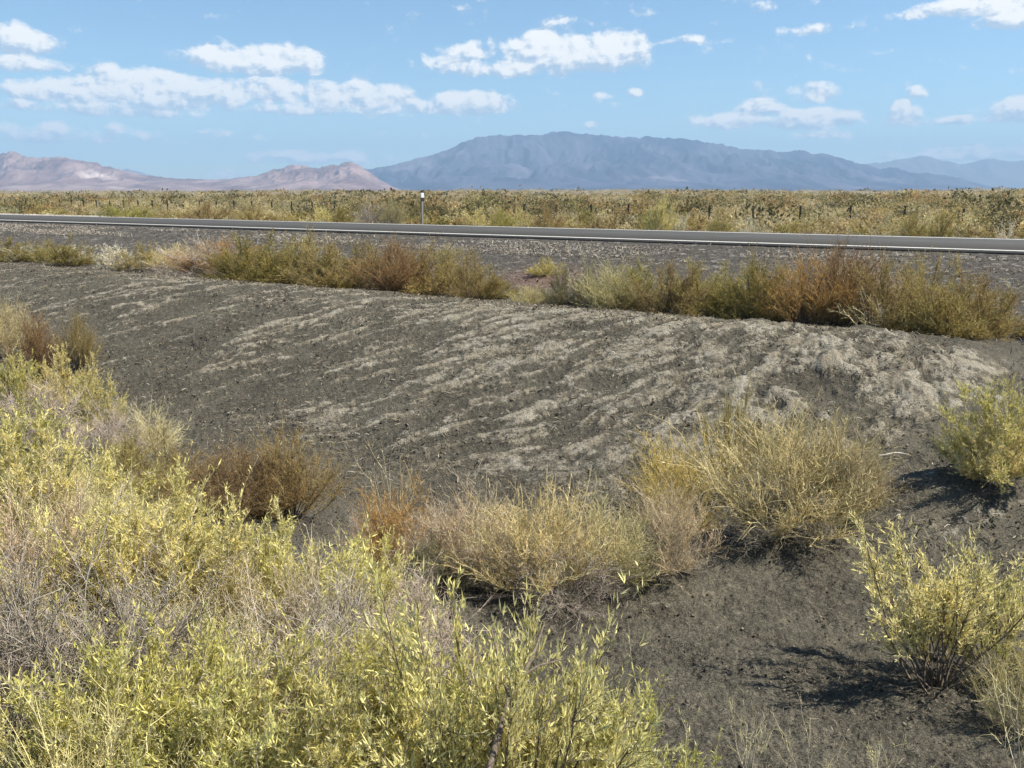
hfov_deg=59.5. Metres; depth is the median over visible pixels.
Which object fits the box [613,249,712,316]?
olive shrub
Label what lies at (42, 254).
olive shrub
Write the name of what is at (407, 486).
dry stalks
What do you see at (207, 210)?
olive shrub
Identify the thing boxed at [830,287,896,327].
dry stalks
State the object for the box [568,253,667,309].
dry shrub
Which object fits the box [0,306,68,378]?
rust shrub
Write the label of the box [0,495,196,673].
saltbush
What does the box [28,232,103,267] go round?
olive shrub
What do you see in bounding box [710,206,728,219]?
shrub
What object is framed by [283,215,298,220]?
shrub
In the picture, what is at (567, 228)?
road marking
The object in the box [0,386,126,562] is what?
saltbush
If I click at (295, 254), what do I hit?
olive shrub
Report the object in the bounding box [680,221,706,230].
shrub
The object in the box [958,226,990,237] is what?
shrub
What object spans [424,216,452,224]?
shrub
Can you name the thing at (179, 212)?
shrub
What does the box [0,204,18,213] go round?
shrub
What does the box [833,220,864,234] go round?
shrub
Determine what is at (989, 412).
saltbush
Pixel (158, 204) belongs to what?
shrub
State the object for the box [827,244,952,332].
olive shrub
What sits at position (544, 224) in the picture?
shrub
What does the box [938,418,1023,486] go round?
saltbush
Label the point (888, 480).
dry shrub
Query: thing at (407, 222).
shrub
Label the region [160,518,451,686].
dry shrub
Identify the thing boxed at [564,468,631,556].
dry stalks
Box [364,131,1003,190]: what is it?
mountain
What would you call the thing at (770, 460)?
dry shrub
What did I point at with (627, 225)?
shrub
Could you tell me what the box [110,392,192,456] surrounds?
dead shrub
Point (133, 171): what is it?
mountain
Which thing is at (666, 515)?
dry shrub
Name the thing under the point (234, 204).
shrub
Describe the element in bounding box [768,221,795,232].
shrub
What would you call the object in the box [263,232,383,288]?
olive shrub
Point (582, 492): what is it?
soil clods
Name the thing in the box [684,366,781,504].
olive shrub
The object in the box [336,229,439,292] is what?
rust shrub
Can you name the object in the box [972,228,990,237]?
shrub
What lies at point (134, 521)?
saltbush
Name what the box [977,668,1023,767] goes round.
dry stalks
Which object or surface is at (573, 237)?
road marking
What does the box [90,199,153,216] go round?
olive shrub
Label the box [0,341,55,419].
saltbush
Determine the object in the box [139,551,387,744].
dead shrub
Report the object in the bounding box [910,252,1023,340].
olive shrub
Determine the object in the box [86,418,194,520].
olive shrub
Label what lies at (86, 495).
saltbush
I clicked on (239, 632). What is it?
dead shrub
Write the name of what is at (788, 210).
shrubs
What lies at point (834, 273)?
rust shrub
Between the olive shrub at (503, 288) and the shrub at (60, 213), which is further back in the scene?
the shrub at (60, 213)
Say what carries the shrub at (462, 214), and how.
on the ground
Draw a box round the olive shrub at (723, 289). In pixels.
[651,256,751,317]
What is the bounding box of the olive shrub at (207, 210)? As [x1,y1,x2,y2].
[169,199,235,218]
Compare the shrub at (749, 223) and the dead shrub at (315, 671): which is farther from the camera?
the shrub at (749, 223)
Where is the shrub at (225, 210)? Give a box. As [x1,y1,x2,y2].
[217,204,235,217]
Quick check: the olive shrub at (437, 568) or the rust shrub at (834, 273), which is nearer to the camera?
the olive shrub at (437, 568)
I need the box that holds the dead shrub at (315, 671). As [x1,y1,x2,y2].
[233,610,422,767]
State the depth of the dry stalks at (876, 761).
3.38 m
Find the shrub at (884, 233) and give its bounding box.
[866,229,892,235]
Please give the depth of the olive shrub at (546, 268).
22.06 m
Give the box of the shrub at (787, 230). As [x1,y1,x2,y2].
[775,222,797,232]
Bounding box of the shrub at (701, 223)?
[677,211,710,230]
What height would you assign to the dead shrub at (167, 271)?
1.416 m
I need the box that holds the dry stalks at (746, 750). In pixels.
[725,687,780,767]
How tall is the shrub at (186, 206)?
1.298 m
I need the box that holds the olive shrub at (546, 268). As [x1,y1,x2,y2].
[524,257,566,276]
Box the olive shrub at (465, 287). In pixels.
[440,245,510,299]
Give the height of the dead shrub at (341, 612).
0.781 m
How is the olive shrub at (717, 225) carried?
on the ground
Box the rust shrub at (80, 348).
[51,308,109,369]
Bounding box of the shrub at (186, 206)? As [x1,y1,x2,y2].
[177,201,194,212]
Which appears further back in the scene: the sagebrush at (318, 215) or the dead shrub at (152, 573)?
the sagebrush at (318, 215)
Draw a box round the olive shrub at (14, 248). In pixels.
[0,234,31,261]
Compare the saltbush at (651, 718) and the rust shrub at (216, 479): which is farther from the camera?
the rust shrub at (216, 479)
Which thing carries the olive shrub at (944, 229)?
on the ground
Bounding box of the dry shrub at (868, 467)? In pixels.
[753,392,927,526]
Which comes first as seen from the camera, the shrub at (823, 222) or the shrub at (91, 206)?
the shrub at (823, 222)
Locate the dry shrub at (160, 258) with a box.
[136,241,206,269]
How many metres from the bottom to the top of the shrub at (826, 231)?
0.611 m
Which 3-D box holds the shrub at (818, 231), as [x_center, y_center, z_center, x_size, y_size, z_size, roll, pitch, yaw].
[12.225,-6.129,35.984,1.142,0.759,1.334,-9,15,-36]
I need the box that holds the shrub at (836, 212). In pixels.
[829,207,856,228]
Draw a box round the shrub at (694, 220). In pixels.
[693,217,708,228]
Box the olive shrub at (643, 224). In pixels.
[634,205,652,229]
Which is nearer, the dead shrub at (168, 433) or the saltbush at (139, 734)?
the saltbush at (139, 734)
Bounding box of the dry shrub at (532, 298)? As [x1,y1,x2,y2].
[503,282,560,303]
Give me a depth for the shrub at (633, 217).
46.19 m
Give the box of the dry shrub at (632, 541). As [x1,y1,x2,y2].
[532,474,691,621]
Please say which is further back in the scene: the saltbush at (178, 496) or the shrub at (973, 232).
the shrub at (973, 232)
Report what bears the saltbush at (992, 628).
on the ground
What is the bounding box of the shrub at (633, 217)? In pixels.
[625,201,666,224]
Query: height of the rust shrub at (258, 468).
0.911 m
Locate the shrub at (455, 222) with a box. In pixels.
[450,211,478,225]
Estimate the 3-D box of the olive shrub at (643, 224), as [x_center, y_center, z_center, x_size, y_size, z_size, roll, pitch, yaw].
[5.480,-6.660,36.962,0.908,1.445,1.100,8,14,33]
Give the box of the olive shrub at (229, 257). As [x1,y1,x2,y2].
[197,228,302,282]
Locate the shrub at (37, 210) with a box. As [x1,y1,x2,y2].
[22,204,48,213]
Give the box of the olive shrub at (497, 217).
[485,203,517,225]
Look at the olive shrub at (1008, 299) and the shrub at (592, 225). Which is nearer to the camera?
the olive shrub at (1008, 299)
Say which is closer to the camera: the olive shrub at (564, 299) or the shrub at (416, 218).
the olive shrub at (564, 299)
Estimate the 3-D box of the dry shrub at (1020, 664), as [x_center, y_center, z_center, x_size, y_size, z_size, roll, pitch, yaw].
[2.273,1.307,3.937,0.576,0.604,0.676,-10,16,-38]
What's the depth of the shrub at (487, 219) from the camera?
50.23 m
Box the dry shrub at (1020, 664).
[957,621,1023,744]
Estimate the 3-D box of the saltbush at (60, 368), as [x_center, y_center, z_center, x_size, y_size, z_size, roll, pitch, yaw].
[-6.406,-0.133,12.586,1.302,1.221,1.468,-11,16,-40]
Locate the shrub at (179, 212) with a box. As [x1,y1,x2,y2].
[176,209,192,217]
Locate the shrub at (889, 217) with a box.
[878,213,897,229]
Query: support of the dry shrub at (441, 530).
on the ground
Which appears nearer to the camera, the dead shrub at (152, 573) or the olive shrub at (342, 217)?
the dead shrub at (152, 573)
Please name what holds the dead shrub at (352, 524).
on the ground
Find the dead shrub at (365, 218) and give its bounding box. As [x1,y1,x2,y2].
[347,195,399,223]
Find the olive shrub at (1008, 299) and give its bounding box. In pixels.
[948,279,1023,338]
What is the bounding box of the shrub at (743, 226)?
[730,217,754,231]
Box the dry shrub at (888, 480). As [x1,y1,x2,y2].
[838,454,908,497]
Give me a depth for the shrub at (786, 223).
39.37 m
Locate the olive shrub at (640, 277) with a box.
[586,249,680,310]
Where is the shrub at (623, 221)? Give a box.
[606,212,639,228]
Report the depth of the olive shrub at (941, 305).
13.33 m
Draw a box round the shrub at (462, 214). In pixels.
[450,210,475,222]
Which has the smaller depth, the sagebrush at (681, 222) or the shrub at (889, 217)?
the sagebrush at (681, 222)
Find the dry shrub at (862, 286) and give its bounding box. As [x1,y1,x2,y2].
[804,241,920,324]
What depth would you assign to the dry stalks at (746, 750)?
3.38 m
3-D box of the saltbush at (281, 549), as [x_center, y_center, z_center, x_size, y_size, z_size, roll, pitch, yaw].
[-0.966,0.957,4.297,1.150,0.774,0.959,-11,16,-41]
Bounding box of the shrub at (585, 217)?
[575,212,603,228]
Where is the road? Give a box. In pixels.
[0,214,1023,253]
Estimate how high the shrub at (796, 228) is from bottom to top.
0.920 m
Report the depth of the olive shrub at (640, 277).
16.96 m
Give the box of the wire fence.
[4,199,1021,226]
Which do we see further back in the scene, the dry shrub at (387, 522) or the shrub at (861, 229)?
the shrub at (861, 229)
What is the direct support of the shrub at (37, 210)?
on the ground
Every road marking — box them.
[0,214,1023,239]
[17,220,1022,250]
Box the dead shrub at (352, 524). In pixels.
[318,506,385,566]
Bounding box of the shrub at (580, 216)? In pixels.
[565,203,591,223]
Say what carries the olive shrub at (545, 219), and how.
on the ground
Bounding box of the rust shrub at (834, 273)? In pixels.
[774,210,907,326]
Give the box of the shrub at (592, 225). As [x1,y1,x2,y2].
[583,217,597,228]
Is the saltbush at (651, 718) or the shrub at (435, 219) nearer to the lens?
the saltbush at (651, 718)
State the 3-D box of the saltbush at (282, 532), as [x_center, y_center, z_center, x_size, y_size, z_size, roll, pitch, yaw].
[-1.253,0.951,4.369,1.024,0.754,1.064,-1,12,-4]
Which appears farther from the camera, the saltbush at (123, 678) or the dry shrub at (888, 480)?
the dry shrub at (888, 480)
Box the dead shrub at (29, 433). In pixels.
[0,371,97,456]
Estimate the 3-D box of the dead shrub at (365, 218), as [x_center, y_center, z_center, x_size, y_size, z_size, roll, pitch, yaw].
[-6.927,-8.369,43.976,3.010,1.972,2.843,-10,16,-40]
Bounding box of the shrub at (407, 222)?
[405,219,418,223]
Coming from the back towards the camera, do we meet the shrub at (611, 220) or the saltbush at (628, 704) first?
the shrub at (611, 220)
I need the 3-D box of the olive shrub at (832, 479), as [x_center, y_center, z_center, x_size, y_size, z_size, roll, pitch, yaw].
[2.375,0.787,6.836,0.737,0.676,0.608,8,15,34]
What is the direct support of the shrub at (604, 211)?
on the ground
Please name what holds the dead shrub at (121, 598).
on the ground
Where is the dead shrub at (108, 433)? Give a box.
[69,388,154,458]
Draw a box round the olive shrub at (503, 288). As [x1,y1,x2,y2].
[456,263,524,299]
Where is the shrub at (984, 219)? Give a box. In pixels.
[976,211,994,225]
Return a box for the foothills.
[0,151,399,190]
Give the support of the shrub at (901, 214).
on the ground
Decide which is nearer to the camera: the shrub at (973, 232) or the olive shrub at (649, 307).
the olive shrub at (649, 307)
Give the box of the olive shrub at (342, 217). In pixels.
[327,200,352,221]
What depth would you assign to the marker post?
40.68 m
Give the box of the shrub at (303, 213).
[290,212,310,221]
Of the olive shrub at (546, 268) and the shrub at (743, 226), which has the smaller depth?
the olive shrub at (546, 268)
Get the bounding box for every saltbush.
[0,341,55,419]
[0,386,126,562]
[0,390,95,503]
[0,436,196,549]
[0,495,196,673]
[0,598,253,767]
[0,602,230,767]
[9,333,105,415]
[14,455,298,670]
[21,680,319,767]
[30,598,334,767]
[66,368,133,432]
[66,456,323,652]
[68,439,245,575]
[125,583,382,767]
[130,638,311,767]
[139,495,347,613]
[151,646,430,767]
[194,530,446,660]
[225,612,483,767]
[265,588,472,767]
[279,602,556,767]
[286,499,451,656]
[349,539,688,767]
[352,647,546,767]
[487,617,683,767]
[549,623,722,767]
[642,192,678,229]
[845,501,1023,694]
[903,536,1023,683]
[919,370,1023,493]
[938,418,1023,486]
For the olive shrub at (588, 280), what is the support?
on the ground
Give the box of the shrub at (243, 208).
[232,204,254,212]
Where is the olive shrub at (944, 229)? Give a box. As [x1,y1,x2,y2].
[919,209,959,236]
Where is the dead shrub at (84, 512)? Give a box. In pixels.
[20,465,193,578]
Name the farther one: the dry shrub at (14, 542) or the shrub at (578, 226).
the shrub at (578, 226)
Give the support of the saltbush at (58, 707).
on the ground
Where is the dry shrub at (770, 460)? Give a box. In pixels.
[645,381,904,558]
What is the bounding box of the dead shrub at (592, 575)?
[472,508,654,629]
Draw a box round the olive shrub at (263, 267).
[208,229,323,284]
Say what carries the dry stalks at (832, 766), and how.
on the ground
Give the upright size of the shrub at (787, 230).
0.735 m
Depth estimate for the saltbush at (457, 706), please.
2.71 m
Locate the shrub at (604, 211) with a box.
[601,206,618,222]
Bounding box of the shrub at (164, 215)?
[151,207,170,217]
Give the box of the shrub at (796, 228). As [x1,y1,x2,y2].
[789,219,814,232]
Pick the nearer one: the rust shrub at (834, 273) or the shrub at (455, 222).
the rust shrub at (834, 273)
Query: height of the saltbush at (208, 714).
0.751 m
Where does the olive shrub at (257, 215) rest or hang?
on the ground
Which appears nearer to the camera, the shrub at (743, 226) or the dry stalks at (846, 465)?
the dry stalks at (846, 465)
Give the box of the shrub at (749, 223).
[739,216,770,231]
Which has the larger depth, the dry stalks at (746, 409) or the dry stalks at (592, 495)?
the dry stalks at (746, 409)
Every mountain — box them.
[123,168,153,175]
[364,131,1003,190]
[866,156,1023,189]
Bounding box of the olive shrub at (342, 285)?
[311,237,398,289]
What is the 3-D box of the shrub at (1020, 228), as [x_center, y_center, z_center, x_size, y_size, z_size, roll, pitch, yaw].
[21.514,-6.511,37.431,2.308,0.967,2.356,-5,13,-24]
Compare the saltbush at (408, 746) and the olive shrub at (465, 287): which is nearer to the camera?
the saltbush at (408, 746)
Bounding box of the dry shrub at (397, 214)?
[371,192,409,223]
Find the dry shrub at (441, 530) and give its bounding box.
[369,463,582,591]
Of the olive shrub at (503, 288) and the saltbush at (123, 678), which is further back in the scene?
the olive shrub at (503, 288)
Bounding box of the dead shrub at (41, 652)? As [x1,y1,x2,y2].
[0,469,256,767]
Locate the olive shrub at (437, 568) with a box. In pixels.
[394,518,485,600]
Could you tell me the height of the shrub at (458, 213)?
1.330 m
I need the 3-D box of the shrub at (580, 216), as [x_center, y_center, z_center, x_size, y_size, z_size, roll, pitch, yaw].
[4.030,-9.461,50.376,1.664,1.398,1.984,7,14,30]
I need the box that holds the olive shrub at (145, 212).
[130,204,156,217]
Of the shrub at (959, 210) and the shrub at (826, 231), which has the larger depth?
the shrub at (959, 210)
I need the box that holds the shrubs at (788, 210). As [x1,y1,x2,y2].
[0,185,1023,236]
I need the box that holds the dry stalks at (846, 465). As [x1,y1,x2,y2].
[831,386,890,523]
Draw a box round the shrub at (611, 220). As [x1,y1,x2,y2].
[603,211,624,227]
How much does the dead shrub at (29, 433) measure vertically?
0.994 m
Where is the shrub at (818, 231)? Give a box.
[808,223,829,233]
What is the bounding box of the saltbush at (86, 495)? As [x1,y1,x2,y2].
[0,434,188,615]
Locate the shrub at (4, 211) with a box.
[1,208,15,213]
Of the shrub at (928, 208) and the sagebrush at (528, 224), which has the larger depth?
the shrub at (928, 208)
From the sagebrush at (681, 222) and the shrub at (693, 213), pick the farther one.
the shrub at (693, 213)
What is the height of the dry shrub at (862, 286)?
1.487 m
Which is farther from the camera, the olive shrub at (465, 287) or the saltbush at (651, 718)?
the olive shrub at (465, 287)
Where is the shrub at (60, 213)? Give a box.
[41,208,65,214]
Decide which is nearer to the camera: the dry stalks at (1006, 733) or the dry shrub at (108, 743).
the dry shrub at (108, 743)
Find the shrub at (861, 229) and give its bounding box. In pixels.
[847,214,883,234]
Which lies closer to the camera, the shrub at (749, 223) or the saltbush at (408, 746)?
the saltbush at (408, 746)
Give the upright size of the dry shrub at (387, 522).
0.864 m
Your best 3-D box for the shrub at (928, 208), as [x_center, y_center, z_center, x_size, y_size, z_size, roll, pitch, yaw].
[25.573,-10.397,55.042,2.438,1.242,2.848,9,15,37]
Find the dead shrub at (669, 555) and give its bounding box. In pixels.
[620,507,717,588]
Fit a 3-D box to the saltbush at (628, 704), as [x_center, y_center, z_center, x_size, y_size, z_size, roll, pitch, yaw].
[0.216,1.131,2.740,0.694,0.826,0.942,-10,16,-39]
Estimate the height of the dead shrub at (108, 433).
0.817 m
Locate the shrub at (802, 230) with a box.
[794,225,813,233]
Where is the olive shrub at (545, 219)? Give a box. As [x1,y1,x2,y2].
[534,204,567,227]
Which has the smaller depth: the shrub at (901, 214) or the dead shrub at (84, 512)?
the dead shrub at (84, 512)
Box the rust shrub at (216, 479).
[138,433,301,524]
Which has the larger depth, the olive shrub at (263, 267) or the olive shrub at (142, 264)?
the olive shrub at (142, 264)
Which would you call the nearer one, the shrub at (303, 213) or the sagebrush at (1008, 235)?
the sagebrush at (1008, 235)
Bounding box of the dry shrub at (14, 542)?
[0,448,160,644]
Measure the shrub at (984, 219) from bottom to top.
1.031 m
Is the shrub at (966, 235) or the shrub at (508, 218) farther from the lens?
the shrub at (508, 218)
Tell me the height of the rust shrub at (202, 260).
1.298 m
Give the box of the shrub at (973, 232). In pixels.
[967,224,1023,237]
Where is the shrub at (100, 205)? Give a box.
[97,201,117,208]
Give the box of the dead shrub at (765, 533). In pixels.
[696,437,859,560]
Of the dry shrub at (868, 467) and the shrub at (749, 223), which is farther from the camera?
the shrub at (749, 223)
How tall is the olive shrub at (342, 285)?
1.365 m
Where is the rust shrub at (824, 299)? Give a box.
[743,245,873,325]
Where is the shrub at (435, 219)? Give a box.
[420,206,451,224]
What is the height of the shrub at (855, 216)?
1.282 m
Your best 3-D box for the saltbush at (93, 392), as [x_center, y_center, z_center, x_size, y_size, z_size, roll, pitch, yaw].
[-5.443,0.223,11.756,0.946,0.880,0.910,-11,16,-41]
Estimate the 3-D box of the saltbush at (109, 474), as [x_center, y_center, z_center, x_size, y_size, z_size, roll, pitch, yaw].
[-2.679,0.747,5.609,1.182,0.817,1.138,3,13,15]
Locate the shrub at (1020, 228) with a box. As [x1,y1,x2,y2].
[1001,221,1023,235]
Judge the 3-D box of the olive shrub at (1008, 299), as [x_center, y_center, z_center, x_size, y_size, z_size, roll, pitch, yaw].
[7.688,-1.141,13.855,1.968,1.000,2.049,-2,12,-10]
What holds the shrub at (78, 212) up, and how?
on the ground
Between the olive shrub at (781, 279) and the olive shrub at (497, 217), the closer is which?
the olive shrub at (781, 279)
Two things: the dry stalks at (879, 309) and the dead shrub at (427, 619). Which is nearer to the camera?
the dead shrub at (427, 619)
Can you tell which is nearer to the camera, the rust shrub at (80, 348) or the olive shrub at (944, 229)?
the rust shrub at (80, 348)
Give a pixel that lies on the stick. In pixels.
(892, 453)
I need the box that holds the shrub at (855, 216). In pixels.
[842,207,867,223]
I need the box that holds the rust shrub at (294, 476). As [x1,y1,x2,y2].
[230,399,368,522]
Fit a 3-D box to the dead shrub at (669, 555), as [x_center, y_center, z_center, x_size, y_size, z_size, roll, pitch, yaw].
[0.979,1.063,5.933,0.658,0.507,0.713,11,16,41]
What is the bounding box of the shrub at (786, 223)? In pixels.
[782,220,805,229]
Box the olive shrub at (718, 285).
[675,259,787,316]
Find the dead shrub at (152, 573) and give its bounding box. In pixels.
[116,523,219,646]
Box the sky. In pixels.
[0,0,1023,179]
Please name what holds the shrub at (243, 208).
on the ground
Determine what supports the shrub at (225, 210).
on the ground
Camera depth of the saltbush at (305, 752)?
2.57 m
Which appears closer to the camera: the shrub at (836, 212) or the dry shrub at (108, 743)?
the dry shrub at (108, 743)
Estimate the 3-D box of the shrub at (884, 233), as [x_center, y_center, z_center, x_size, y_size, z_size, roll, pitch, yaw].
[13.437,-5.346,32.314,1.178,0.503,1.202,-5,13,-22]
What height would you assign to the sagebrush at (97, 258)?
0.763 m
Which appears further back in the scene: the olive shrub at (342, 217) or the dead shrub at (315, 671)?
the olive shrub at (342, 217)
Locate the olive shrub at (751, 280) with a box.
[701,240,804,321]
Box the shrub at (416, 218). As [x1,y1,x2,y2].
[405,209,426,223]
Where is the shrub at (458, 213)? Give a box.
[448,203,471,219]
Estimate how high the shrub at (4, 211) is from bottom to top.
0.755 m
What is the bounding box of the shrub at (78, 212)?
[74,209,89,215]
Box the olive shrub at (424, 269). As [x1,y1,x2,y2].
[366,232,469,295]
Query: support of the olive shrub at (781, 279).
on the ground
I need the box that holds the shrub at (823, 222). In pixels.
[805,215,835,232]
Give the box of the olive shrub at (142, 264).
[103,239,170,270]
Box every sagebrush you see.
[0,242,52,261]
[57,243,109,265]
[96,243,145,270]
[312,205,333,221]
[462,206,491,225]
[506,206,533,226]
[674,214,687,230]
[737,215,760,231]
[993,217,1017,238]
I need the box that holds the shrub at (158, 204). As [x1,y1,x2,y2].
[132,202,159,209]
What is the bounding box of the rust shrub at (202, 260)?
[141,232,275,277]
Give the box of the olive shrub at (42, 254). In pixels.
[12,238,69,261]
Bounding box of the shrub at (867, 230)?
[861,221,895,234]
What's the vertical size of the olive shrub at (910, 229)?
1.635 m
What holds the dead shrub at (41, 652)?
on the ground
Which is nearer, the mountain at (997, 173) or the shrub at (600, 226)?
the shrub at (600, 226)
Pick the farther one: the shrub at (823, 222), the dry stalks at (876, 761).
the shrub at (823, 222)
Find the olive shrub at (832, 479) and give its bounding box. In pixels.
[785,448,870,529]
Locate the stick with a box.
[878,452,906,456]
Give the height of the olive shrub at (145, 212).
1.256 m
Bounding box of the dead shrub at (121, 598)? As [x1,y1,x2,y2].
[3,518,310,767]
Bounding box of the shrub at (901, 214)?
[888,205,928,219]
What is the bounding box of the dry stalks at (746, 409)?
[720,373,760,456]
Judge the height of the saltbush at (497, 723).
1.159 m
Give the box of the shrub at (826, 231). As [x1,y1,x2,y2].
[817,225,835,233]
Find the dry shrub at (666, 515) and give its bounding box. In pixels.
[590,466,737,594]
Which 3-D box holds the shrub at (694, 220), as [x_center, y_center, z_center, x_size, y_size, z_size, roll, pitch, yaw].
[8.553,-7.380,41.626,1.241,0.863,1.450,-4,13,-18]
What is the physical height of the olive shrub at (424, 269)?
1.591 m
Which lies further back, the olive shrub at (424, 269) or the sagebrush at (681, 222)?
the sagebrush at (681, 222)
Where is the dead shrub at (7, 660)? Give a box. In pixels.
[0,525,180,767]
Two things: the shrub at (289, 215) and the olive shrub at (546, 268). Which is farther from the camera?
the shrub at (289, 215)
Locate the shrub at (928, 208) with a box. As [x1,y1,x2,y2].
[914,206,940,222]
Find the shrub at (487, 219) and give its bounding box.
[482,204,515,225]
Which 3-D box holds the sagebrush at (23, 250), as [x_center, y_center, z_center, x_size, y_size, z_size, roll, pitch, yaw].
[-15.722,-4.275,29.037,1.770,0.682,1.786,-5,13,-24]
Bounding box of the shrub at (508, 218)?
[490,210,524,226]
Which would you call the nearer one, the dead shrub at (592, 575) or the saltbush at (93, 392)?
the dead shrub at (592, 575)
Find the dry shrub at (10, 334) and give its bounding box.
[0,289,47,357]
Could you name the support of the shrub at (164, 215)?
on the ground
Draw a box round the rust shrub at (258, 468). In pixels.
[189,414,338,520]
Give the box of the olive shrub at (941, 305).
[874,254,1018,341]
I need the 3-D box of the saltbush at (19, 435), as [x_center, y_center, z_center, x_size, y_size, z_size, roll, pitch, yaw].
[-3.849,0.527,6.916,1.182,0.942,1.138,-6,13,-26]
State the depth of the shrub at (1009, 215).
45.30 m
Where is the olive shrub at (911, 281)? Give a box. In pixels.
[856,246,974,332]
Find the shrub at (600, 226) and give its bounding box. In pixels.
[590,214,622,228]
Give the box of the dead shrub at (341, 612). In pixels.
[220,545,479,717]
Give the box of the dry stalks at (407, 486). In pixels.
[356,439,422,517]
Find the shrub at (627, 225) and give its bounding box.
[622,217,641,229]
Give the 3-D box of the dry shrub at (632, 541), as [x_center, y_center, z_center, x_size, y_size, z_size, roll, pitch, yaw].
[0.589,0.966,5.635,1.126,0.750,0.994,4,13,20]
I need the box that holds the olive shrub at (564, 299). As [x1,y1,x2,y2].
[528,257,590,308]
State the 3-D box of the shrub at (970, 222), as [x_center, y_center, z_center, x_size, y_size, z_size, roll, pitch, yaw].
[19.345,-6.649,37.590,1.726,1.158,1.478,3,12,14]
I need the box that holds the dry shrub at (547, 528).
[414,465,652,605]
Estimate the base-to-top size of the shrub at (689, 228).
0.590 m
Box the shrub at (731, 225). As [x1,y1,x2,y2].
[722,222,734,231]
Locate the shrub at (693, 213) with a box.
[677,208,707,223]
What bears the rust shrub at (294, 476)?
on the ground
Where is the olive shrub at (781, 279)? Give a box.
[733,253,822,322]
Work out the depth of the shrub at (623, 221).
40.77 m
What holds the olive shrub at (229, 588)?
on the ground
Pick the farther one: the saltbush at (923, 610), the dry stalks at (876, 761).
the saltbush at (923, 610)
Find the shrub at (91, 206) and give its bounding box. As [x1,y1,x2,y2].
[80,204,105,213]
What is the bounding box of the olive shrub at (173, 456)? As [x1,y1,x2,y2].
[105,418,219,491]
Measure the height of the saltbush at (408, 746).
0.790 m
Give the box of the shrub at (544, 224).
[535,221,550,226]
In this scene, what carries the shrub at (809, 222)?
on the ground
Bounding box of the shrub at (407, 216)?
[395,211,418,223]
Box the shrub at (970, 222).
[953,212,993,235]
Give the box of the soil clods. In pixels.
[0,222,1023,767]
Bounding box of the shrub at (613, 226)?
[605,223,621,228]
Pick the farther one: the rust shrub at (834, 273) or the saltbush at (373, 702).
the rust shrub at (834, 273)
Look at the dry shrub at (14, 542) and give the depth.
4.02 m
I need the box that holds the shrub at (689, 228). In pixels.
[682,223,704,230]
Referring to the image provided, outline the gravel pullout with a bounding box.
[0,213,159,217]
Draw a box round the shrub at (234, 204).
[226,201,245,207]
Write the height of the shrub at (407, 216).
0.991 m
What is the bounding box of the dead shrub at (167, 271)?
[136,228,256,278]
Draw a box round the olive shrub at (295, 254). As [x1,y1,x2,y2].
[238,222,349,284]
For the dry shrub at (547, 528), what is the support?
on the ground
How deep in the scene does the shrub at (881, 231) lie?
33.44 m
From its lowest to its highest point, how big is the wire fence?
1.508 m
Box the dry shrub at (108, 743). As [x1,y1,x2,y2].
[0,639,242,767]
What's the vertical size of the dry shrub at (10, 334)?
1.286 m
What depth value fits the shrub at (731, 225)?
38.27 m
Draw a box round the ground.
[0,189,1023,767]
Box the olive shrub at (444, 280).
[389,236,511,294]
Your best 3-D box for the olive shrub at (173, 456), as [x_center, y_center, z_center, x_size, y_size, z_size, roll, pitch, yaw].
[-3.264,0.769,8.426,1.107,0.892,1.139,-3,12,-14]
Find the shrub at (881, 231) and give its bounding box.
[877,228,907,235]
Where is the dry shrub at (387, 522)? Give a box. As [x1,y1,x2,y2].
[327,456,476,579]
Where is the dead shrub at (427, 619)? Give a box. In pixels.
[307,547,532,693]
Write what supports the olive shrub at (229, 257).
on the ground
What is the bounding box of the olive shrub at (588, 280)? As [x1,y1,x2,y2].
[568,257,616,305]
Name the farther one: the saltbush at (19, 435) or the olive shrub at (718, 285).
the olive shrub at (718, 285)
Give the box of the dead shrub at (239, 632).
[73,563,333,685]
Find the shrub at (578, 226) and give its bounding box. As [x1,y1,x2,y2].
[562,221,585,227]
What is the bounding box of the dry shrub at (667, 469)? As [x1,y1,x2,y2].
[604,408,773,534]
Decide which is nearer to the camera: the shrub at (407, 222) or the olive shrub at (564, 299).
the olive shrub at (564, 299)
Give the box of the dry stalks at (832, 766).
[771,698,859,767]
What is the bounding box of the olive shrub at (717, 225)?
[699,209,730,231]
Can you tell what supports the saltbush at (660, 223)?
on the ground
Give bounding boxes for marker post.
[420,190,423,223]
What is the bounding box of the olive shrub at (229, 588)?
[126,545,328,673]
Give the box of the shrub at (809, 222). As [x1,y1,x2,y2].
[799,212,829,231]
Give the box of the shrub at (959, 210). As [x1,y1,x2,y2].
[939,202,975,225]
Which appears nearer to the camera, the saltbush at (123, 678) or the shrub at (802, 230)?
the saltbush at (123, 678)
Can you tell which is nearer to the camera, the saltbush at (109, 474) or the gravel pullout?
the saltbush at (109, 474)
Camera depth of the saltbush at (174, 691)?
2.75 m
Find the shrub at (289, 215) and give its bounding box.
[265,211,297,219]
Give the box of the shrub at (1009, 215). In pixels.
[995,208,1023,228]
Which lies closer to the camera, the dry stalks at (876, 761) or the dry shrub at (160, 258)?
the dry stalks at (876, 761)
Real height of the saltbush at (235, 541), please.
0.933 m
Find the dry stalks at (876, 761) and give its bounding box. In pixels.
[865,732,937,767]
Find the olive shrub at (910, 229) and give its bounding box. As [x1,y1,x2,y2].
[889,204,937,236]
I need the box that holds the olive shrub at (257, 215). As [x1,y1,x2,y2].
[225,203,283,220]
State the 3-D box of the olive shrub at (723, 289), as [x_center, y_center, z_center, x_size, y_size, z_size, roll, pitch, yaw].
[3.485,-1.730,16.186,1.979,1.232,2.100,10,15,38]

